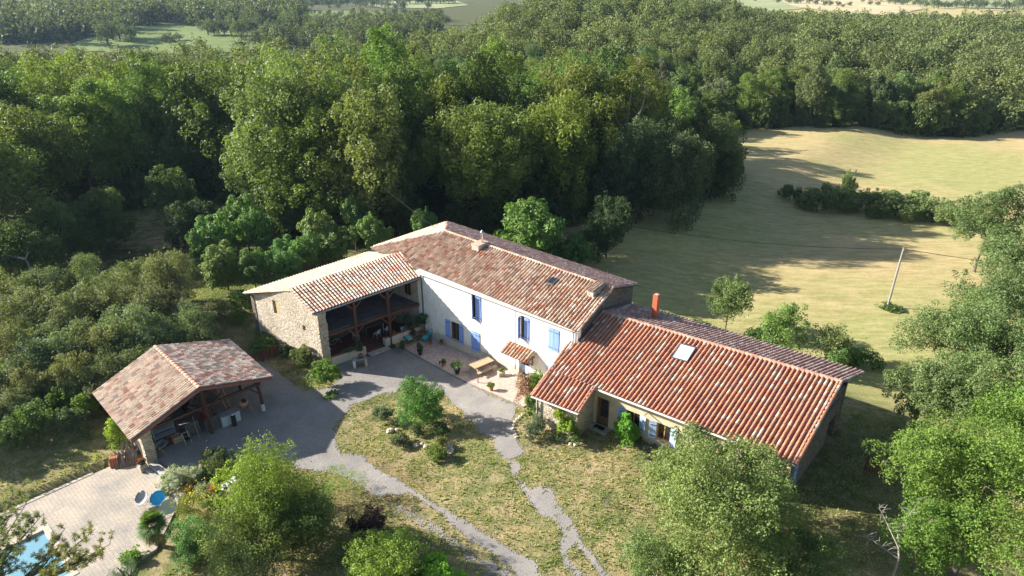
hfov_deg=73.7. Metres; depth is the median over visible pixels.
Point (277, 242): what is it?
locust tree
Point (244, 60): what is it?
oak tree
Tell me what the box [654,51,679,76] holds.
oak tree
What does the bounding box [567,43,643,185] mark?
oak tree
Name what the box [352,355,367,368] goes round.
stone bench
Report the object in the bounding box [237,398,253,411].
concrete mixer
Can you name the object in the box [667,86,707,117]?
oak tree
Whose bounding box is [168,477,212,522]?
broom bush
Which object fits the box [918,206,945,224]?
hedge bush
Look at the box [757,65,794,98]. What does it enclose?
oak tree
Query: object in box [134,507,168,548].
fan palm
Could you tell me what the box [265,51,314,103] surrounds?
oak tree
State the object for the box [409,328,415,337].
potted grass
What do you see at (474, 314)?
window
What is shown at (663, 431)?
window
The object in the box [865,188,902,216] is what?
hedge bush
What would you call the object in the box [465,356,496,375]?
picnic table
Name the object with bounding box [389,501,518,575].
track
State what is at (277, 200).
broadleaf tree
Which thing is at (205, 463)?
rose bush
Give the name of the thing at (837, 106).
oak tree
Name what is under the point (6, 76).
oak tree
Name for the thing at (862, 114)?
undergrowth bush
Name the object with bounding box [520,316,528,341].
window
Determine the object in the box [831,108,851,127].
undergrowth bush
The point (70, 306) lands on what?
scrub bush
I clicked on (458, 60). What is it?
oak tree
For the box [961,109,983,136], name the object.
undergrowth bush
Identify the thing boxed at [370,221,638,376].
farmhouse
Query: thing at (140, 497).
bucket chair
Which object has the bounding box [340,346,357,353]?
trough plants
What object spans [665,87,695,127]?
oak tree
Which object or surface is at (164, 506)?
bucket chair
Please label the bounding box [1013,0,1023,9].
tree
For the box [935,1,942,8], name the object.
tree
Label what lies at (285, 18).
tree
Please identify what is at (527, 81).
oak tree
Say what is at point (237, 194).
undergrowth bush
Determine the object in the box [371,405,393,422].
rosemary bush
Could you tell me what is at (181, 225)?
broadleaf tree
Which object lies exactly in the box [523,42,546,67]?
oak tree
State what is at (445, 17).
tree
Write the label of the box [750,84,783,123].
oak tree
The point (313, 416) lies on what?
driveway
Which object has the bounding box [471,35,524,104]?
oak tree
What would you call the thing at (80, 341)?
scrub bush
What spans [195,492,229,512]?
garden bush
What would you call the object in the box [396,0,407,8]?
tree
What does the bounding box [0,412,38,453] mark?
tree
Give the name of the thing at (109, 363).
scrub bush
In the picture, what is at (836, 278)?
ground
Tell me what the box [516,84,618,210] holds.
oak tree
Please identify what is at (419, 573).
laurel bush
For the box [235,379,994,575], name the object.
lawn grass
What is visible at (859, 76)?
oak tree
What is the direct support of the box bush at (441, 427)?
on the ground at (836, 278)
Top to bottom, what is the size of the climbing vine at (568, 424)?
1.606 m
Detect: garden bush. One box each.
[44,386,72,411]
[54,406,94,439]
[68,392,99,417]
[106,436,124,450]
[117,544,146,564]
[154,468,184,497]
[192,470,215,490]
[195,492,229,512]
[227,289,251,311]
[228,310,249,323]
[248,331,276,354]
[277,342,293,357]
[288,343,314,368]
[305,358,342,386]
[323,389,338,399]
[522,392,538,417]
[550,431,562,440]
[567,429,584,445]
[633,439,646,448]
[645,443,658,453]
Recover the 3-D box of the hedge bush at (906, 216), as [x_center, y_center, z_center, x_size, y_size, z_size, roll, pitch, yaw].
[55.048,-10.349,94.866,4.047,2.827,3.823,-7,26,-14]
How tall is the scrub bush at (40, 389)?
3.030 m
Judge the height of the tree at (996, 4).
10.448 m
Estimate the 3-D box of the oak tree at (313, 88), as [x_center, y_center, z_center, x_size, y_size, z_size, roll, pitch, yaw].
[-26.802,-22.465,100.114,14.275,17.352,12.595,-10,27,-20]
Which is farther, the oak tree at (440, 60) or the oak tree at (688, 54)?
the oak tree at (688, 54)
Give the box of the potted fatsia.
[412,313,427,336]
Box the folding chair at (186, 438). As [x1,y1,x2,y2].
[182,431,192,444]
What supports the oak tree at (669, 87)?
on the ground at (836, 278)
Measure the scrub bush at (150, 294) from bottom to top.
6.686 m
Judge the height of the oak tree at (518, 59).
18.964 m
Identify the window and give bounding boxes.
[404,283,410,295]
[450,321,458,342]
[473,294,481,321]
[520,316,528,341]
[626,410,639,426]
[654,423,670,443]
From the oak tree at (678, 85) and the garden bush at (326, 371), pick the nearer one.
the garden bush at (326, 371)
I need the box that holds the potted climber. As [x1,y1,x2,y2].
[355,339,362,355]
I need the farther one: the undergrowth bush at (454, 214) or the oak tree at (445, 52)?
the oak tree at (445, 52)
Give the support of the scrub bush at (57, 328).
on the ground at (836, 278)
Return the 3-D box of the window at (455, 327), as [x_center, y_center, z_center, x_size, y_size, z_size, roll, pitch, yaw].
[-4.872,3.741,58.964,1.150,1.860,0.310,19,31,35]
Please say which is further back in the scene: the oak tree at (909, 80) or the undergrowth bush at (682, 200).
the oak tree at (909, 80)
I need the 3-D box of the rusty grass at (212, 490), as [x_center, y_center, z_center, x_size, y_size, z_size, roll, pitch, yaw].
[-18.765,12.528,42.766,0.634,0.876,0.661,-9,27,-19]
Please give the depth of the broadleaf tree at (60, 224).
74.53 m
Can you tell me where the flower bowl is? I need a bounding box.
[135,457,145,464]
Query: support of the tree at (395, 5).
on the ground at (836, 278)
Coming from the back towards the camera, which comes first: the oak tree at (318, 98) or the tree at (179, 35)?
the tree at (179, 35)
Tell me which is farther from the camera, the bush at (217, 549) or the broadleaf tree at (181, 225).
the broadleaf tree at (181, 225)
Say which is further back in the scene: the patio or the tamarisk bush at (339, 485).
the patio
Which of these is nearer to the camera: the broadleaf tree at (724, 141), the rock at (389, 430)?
the rock at (389, 430)
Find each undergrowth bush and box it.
[10,203,56,250]
[42,190,85,233]
[111,170,156,207]
[154,162,193,192]
[190,168,217,197]
[213,177,236,204]
[227,177,254,199]
[247,188,284,219]
[267,203,301,239]
[276,194,321,236]
[316,204,350,240]
[340,197,369,241]
[374,203,395,238]
[384,205,418,239]
[440,197,471,228]
[463,188,504,234]
[477,169,521,226]
[516,167,567,229]
[570,169,604,216]
[600,184,626,214]
[669,155,694,204]
[687,102,703,126]
[709,150,743,197]
[711,100,734,119]
[725,108,740,129]
[734,135,748,172]
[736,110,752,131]
[747,96,777,128]
[765,94,791,128]
[792,107,811,126]
[813,111,833,127]
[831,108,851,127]
[847,98,872,126]
[864,98,894,129]
[883,98,910,135]
[905,98,937,136]
[916,106,953,137]
[943,105,971,137]
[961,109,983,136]
[965,110,991,135]
[977,106,999,134]
[991,103,1015,131]
[1006,112,1023,129]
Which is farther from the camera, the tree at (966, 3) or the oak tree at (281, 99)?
the tree at (966, 3)
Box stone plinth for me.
[137,463,147,472]
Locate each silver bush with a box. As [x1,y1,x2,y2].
[162,462,202,489]
[194,481,211,495]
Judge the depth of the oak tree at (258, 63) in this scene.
147.93 m
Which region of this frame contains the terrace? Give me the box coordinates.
[0,465,178,575]
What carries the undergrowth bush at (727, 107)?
on the ground at (836, 278)
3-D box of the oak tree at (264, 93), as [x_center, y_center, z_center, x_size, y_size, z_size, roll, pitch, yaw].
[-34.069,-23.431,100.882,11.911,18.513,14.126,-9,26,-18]
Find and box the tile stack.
[109,440,138,469]
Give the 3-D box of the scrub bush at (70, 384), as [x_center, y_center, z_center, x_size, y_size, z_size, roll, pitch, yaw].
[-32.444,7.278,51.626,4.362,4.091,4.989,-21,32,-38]
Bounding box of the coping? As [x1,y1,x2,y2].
[0,472,93,575]
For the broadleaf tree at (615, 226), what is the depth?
74.79 m
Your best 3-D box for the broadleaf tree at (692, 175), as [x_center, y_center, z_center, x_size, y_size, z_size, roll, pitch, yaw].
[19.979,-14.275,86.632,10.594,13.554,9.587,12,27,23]
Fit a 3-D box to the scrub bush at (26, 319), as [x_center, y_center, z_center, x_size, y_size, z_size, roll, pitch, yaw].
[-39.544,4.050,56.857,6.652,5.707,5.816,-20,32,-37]
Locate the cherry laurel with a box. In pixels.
[394,374,446,427]
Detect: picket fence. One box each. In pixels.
[248,341,284,361]
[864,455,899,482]
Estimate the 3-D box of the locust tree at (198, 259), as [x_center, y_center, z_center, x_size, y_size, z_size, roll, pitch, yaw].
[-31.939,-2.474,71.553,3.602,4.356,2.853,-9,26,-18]
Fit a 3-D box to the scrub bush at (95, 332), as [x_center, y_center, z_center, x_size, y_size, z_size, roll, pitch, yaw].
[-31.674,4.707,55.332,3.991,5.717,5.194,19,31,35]
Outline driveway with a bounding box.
[151,347,541,575]
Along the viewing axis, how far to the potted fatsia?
60.49 m
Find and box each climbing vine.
[103,417,127,441]
[553,407,565,422]
[557,415,578,432]
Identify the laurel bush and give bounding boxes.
[341,525,429,575]
[395,556,426,575]
[418,551,468,575]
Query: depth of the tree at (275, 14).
426.58 m
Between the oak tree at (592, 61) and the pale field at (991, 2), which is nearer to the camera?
the oak tree at (592, 61)
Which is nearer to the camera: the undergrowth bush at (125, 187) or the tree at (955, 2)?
the undergrowth bush at (125, 187)
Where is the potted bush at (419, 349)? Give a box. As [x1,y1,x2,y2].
[417,342,423,354]
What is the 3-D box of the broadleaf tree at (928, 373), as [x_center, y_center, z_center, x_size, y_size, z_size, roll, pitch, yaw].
[28.271,7.588,47.242,5.267,6.190,5.418,22,33,39]
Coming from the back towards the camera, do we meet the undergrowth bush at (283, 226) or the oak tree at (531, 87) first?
the oak tree at (531, 87)
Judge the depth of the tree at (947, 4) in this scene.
686.72 m
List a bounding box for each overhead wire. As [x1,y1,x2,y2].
[320,128,433,226]
[590,218,875,248]
[905,249,985,261]
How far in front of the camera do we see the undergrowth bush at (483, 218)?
83.40 m
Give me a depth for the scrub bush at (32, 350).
52.03 m
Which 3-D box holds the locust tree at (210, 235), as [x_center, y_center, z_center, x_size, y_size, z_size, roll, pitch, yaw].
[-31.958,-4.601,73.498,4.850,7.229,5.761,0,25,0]
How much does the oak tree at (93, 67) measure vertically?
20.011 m
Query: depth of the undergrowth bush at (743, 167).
105.70 m
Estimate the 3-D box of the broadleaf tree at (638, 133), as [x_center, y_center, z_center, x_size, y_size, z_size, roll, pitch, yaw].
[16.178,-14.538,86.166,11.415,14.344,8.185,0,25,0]
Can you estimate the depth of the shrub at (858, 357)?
59.40 m
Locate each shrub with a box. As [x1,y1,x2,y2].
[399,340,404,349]
[486,382,494,390]
[513,370,532,404]
[528,368,543,400]
[692,317,715,326]
[742,326,776,346]
[759,301,811,352]
[793,317,867,364]
[824,348,850,364]
[846,346,886,370]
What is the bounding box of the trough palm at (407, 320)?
[401,315,411,327]
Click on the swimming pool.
(32, 546)
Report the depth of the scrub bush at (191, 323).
55.65 m
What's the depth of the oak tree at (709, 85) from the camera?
150.15 m
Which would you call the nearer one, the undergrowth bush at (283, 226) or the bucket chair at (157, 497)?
the bucket chair at (157, 497)
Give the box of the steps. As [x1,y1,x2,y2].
[145,462,186,504]
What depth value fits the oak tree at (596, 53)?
156.36 m
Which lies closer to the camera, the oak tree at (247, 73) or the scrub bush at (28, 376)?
the scrub bush at (28, 376)
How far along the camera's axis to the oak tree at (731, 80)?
169.65 m
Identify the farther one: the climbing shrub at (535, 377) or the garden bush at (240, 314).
the garden bush at (240, 314)
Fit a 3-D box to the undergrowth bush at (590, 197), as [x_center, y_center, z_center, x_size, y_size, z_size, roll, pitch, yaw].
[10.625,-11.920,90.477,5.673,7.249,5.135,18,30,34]
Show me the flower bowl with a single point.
(141, 461)
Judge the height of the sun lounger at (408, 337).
0.998 m
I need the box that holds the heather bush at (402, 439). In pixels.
[390,430,409,447]
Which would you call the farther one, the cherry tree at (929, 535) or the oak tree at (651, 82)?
the oak tree at (651, 82)
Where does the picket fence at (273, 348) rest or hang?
on the ground at (836, 278)
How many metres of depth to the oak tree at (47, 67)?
100.57 m
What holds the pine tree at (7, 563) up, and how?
on the ground at (836, 278)
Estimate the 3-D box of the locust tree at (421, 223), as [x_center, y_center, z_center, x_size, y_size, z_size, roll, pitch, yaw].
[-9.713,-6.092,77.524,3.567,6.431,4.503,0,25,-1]
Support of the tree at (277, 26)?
on the ground at (836, 278)
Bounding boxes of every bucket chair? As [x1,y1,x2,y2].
[134,490,149,508]
[149,490,165,507]
[159,499,175,517]
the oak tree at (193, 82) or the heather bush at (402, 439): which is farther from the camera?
the oak tree at (193, 82)
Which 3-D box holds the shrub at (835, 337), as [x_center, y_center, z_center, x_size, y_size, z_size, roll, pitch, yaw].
[27.366,4.381,58.656,5.243,3.757,4.435,-5,25,-10]
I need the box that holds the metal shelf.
[151,417,175,443]
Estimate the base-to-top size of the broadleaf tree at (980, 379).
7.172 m
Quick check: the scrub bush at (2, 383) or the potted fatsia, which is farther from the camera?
the potted fatsia
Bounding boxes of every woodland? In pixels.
[0,0,446,50]
[0,0,1023,133]
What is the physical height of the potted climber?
1.678 m
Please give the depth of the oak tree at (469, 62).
105.26 m
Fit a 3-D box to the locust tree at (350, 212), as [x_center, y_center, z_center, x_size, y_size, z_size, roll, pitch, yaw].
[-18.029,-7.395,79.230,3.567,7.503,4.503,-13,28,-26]
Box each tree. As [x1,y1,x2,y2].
[0,59,52,188]
[0,60,16,72]
[0,62,62,93]
[0,74,79,189]
[0,79,30,184]
[0,96,36,197]
[0,101,101,207]
[0,121,56,227]
[0,153,38,223]
[0,218,61,284]
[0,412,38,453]
[0,478,47,575]
[3,251,33,271]
[9,42,84,179]
[11,70,71,87]
[13,397,61,436]
[17,196,108,264]
[20,519,114,575]
[23,76,131,188]
[51,52,136,184]
[61,185,137,249]
[73,71,154,183]
[95,20,118,45]
[96,20,121,39]
[97,52,182,175]
[103,15,129,38]
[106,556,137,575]
[110,11,135,37]
[114,56,198,165]
[115,23,140,41]
[121,48,166,164]
[130,85,220,187]
[143,164,204,222]
[158,34,166,41]
[158,50,256,184]
[158,60,232,185]
[161,32,171,40]
[163,197,217,248]
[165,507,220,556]
[167,34,176,41]
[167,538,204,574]
[175,32,184,39]
[184,211,238,257]
[189,58,251,109]
[189,243,216,276]
[192,471,337,575]
[195,18,215,34]
[198,239,241,290]
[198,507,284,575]
[204,55,236,70]
[206,23,220,34]
[208,423,321,544]
[209,509,314,575]
[215,17,229,35]
[217,41,321,194]
[217,193,266,251]
[219,129,269,205]
[220,17,236,34]
[227,15,250,38]
[231,67,254,112]
[236,207,276,251]
[236,247,272,287]
[237,67,311,149]
[240,58,256,69]
[241,15,261,34]
[244,106,349,231]
[247,56,264,72]
[249,65,279,109]
[255,79,331,170]
[257,248,302,280]
[260,53,294,71]
[260,172,316,233]
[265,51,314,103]
[267,20,290,36]
[268,50,303,65]
[270,12,280,25]
[270,234,294,261]
[273,484,351,563]
[276,8,297,27]
[287,230,320,270]
[289,12,310,29]
[291,44,393,191]
[295,75,349,102]
[296,27,372,84]
[296,207,338,263]
[302,62,387,196]
[310,81,418,219]
[316,226,357,263]
[318,178,364,220]
[323,0,330,4]
[339,192,372,250]
[345,51,371,62]
[350,23,440,93]
[355,211,393,251]
[361,0,370,5]
[365,61,452,205]
[367,0,376,7]
[367,68,453,178]
[373,144,425,215]
[384,0,393,8]
[393,2,399,8]
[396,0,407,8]
[396,48,448,95]
[398,41,433,78]
[410,206,437,231]
[412,71,491,197]
[419,103,539,229]
[423,58,457,78]
[424,1,431,9]
[425,61,482,153]
[426,63,490,187]
[427,47,457,69]
[433,96,550,201]
[434,58,445,74]
[440,15,451,24]
[442,46,530,117]
[452,57,469,63]
[454,53,466,64]
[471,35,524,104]
[492,196,572,257]
[497,63,556,167]
[498,51,535,93]
[504,78,524,92]
[504,85,593,190]
[511,71,608,185]
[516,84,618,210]
[517,55,556,74]
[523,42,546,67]
[523,55,540,68]
[529,56,555,79]
[530,60,556,80]
[533,46,617,194]
[537,48,605,160]
[547,232,597,264]
[561,46,608,72]
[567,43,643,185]
[576,190,635,263]
[587,45,614,69]
[591,70,667,170]
[591,143,666,221]
[593,49,660,120]
[594,115,686,223]
[606,66,679,137]
[609,76,655,130]
[613,412,640,447]
[613,515,719,575]
[627,54,669,113]
[628,45,644,69]
[631,115,717,233]
[633,432,818,575]
[640,45,671,74]
[650,419,736,507]
[652,56,677,84]
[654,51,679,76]
[659,82,685,114]
[660,105,682,128]
[662,46,698,68]
[664,64,707,97]
[665,60,694,93]
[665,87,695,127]
[666,72,684,96]
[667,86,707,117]
[669,117,700,143]
[680,107,727,133]
[682,110,746,202]
[686,58,705,86]
[694,115,746,160]
[696,58,712,76]
[696,77,737,107]
[698,49,739,96]
[699,89,726,118]
[702,60,744,97]
[706,273,754,330]
[710,65,741,96]
[725,439,794,518]
[728,72,772,123]
[731,63,747,99]
[732,77,779,114]
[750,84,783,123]
[755,74,795,102]
[755,527,854,575]
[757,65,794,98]
[780,63,816,109]
[794,61,832,124]
[812,67,847,102]
[812,68,853,100]
[816,85,865,123]
[825,58,851,78]
[831,68,868,104]
[847,72,869,100]
[860,408,1023,575]
[869,61,904,108]
[869,71,913,99]
[877,484,1008,575]
[881,70,924,114]
[881,354,966,429]
[887,298,1023,381]
[901,348,1023,435]
[910,67,957,100]
[915,79,957,121]
[916,76,968,111]
[923,0,929,6]
[929,0,940,8]
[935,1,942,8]
[940,246,1023,344]
[945,1,953,7]
[947,181,1023,271]
[948,290,1023,416]
[951,0,961,6]
[959,0,969,8]
[960,378,1023,494]
[970,224,1023,313]
[972,0,986,9]
[991,0,1001,7]
[999,0,1010,9]
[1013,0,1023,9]
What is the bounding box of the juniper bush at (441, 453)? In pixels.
[425,443,448,462]
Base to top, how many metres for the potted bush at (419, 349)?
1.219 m
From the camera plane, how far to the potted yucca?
55.35 m
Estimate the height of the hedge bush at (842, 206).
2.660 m
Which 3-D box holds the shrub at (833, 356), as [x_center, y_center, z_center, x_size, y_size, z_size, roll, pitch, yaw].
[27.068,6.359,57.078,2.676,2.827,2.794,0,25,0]
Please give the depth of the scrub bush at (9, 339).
52.35 m
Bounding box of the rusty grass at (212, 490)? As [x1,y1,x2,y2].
[208,483,216,493]
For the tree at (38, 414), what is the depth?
47.45 m
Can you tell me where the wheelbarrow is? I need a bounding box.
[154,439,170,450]
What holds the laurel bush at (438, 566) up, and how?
on the ground at (836, 278)
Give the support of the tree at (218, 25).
on the ground at (836, 278)
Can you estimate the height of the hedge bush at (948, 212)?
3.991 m
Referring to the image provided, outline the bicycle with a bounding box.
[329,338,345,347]
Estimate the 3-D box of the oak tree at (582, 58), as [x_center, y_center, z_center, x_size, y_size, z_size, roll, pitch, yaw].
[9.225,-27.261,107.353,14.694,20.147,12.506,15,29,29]
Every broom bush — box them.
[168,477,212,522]
[434,436,452,446]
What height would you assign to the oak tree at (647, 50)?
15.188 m
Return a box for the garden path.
[507,460,610,575]
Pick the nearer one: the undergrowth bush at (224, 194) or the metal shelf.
the metal shelf
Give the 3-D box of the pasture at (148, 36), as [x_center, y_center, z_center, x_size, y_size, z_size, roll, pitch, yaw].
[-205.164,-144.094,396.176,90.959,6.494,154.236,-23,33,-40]
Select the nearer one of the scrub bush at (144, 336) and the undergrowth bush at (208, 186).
the scrub bush at (144, 336)
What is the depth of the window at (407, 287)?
60.98 m
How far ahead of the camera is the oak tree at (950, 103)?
152.65 m
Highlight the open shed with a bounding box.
[92,339,272,465]
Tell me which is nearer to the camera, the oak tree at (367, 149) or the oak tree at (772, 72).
the oak tree at (367, 149)
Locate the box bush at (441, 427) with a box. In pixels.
[433,421,450,437]
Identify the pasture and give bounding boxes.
[72,24,270,54]
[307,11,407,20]
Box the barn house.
[530,293,864,488]
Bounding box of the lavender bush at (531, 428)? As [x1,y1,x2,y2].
[523,413,547,442]
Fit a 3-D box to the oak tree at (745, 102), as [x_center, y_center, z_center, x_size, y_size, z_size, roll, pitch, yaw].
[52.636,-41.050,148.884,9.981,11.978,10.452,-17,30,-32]
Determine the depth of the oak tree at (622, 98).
91.30 m
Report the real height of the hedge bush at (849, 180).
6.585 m
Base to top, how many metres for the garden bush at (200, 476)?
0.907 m
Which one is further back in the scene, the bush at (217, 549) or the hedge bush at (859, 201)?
the hedge bush at (859, 201)
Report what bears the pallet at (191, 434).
on the driveway
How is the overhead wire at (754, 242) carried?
attached to the utility pole
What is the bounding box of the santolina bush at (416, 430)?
[409,425,422,435]
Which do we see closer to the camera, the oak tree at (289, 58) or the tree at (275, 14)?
the oak tree at (289, 58)
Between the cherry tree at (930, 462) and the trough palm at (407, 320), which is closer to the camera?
the cherry tree at (930, 462)
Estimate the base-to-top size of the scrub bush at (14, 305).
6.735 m
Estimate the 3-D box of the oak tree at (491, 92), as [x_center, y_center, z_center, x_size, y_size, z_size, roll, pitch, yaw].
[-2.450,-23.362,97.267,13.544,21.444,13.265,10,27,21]
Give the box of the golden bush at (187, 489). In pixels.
[178,477,198,493]
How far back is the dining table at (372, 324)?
61.95 m
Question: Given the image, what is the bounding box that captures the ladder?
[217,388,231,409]
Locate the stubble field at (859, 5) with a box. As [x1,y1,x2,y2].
[781,0,925,14]
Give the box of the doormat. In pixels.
[593,424,604,430]
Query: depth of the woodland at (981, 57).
202.57 m
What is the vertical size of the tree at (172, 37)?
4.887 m
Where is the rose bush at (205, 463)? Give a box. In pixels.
[195,444,228,477]
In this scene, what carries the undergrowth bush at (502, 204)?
on the ground at (836, 278)
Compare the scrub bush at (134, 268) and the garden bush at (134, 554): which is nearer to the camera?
the garden bush at (134, 554)
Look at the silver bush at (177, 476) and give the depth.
43.45 m
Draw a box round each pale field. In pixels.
[361,0,466,7]
[710,0,802,10]
[921,0,1022,8]
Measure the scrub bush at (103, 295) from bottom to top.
7.133 m
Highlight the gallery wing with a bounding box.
[243,251,420,365]
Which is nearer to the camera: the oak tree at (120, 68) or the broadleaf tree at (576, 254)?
the broadleaf tree at (576, 254)
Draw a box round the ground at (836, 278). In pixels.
[0,0,1023,575]
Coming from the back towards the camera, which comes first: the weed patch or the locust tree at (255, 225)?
the locust tree at (255, 225)
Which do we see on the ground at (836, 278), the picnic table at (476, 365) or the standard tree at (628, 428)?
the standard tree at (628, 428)
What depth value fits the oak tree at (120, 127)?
93.87 m
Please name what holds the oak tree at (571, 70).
on the ground at (836, 278)
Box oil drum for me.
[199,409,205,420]
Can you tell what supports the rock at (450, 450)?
on the ground at (836, 278)
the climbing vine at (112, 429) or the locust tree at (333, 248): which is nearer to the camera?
the climbing vine at (112, 429)
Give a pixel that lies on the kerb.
(466, 382)
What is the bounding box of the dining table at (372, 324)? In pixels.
[362,320,383,334]
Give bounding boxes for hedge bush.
[777,184,802,199]
[794,187,839,211]
[794,197,817,210]
[816,181,861,202]
[834,197,860,212]
[838,185,875,211]
[841,169,858,192]
[862,201,892,217]
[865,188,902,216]
[878,190,915,215]
[899,202,926,222]
[903,186,939,213]
[916,197,947,216]
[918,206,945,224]
[931,199,974,223]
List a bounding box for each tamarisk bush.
[301,478,337,507]
[315,458,370,505]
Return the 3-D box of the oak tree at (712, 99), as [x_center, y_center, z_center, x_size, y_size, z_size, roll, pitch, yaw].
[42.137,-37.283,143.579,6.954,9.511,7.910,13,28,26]
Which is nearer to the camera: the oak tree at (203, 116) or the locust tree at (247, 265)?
the locust tree at (247, 265)
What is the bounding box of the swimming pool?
[0,532,68,575]
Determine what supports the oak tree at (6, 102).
on the ground at (836, 278)
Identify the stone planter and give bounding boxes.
[497,367,504,376]
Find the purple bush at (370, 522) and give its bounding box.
[345,504,386,545]
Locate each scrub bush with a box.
[0,266,61,311]
[0,279,60,331]
[0,304,11,354]
[0,306,68,359]
[0,320,91,386]
[0,321,42,394]
[0,356,22,403]
[0,360,46,411]
[0,385,34,427]
[1,279,108,338]
[8,256,76,305]
[25,381,69,410]
[28,314,92,356]
[39,347,92,400]
[47,307,135,369]
[53,356,113,404]
[54,252,105,298]
[66,375,104,411]
[72,266,137,333]
[73,337,148,389]
[81,316,140,368]
[94,299,186,356]
[104,275,200,329]
[109,252,162,307]
[130,331,180,358]
[131,245,199,314]
[140,299,223,343]
[184,325,231,342]
[190,294,236,326]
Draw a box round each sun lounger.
[400,326,413,343]
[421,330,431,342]
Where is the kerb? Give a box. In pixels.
[404,349,523,407]
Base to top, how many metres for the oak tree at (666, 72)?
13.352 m
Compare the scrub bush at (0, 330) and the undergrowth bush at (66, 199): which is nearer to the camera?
the scrub bush at (0, 330)
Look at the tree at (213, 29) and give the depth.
399.70 m
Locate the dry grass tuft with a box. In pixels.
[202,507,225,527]
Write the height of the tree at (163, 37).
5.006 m
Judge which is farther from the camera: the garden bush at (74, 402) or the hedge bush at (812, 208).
the hedge bush at (812, 208)
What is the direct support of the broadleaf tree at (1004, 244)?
on the ground at (836, 278)
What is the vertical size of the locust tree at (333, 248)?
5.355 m
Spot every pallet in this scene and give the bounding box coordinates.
[184,420,200,437]
[204,415,220,432]
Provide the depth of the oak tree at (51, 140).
84.97 m
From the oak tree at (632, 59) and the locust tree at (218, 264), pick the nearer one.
the locust tree at (218, 264)
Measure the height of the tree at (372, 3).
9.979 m
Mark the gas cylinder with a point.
(233, 420)
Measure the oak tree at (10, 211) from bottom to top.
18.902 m
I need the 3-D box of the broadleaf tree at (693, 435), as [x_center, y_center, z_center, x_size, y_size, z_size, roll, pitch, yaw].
[10.583,10.520,39.116,4.538,6.876,5.082,18,31,34]
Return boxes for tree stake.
[603,493,610,506]
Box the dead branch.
[861,497,935,575]
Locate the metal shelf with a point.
(163, 434)
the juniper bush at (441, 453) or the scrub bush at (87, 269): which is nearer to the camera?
the juniper bush at (441, 453)
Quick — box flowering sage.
[225,445,249,468]
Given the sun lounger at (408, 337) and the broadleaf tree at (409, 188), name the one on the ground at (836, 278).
the broadleaf tree at (409, 188)
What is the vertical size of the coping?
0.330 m
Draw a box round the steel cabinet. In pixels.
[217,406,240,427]
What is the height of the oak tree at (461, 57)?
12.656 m
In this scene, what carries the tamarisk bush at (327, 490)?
on the ground at (836, 278)
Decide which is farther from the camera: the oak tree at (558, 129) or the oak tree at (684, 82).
the oak tree at (684, 82)
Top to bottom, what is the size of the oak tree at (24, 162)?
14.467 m
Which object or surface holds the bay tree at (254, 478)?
on the ground at (836, 278)
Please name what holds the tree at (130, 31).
on the ground at (836, 278)
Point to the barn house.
(655, 372)
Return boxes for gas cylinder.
[230,413,236,426]
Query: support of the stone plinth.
on the terrace
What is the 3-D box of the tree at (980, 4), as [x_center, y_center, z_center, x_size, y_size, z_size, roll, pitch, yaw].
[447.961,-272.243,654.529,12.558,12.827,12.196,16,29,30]
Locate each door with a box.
[521,361,529,373]
[598,397,609,424]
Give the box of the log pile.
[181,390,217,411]
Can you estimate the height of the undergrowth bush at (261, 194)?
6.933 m
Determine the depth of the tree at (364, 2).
709.92 m
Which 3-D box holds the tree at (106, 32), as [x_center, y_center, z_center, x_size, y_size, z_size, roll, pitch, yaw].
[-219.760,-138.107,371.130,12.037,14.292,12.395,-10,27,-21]
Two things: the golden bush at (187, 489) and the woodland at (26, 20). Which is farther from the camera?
the woodland at (26, 20)
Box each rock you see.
[386,428,393,433]
[443,442,452,447]
[447,447,453,453]
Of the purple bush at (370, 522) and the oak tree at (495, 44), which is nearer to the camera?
the purple bush at (370, 522)
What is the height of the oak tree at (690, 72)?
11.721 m
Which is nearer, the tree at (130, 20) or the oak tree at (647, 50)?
the oak tree at (647, 50)
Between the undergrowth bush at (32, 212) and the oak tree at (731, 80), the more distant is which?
the oak tree at (731, 80)
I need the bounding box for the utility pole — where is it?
[886,247,904,305]
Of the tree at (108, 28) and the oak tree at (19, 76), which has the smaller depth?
the oak tree at (19, 76)
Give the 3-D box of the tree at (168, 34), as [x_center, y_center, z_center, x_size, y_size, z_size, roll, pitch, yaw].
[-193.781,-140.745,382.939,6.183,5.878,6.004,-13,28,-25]
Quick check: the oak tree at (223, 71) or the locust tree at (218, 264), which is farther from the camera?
the oak tree at (223, 71)
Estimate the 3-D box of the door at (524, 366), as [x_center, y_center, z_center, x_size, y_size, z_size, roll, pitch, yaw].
[1.137,6.011,54.770,1.100,1.950,0.065,19,31,35]
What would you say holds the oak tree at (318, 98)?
on the ground at (836, 278)
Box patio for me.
[405,337,529,405]
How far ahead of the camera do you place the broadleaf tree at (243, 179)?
86.57 m
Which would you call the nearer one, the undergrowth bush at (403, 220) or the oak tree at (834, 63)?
the undergrowth bush at (403, 220)
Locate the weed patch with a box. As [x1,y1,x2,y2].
[874,301,904,312]
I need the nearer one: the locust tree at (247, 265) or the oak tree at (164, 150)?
the locust tree at (247, 265)
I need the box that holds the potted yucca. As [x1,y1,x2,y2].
[449,359,462,374]
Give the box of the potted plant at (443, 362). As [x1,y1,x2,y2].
[440,359,446,365]

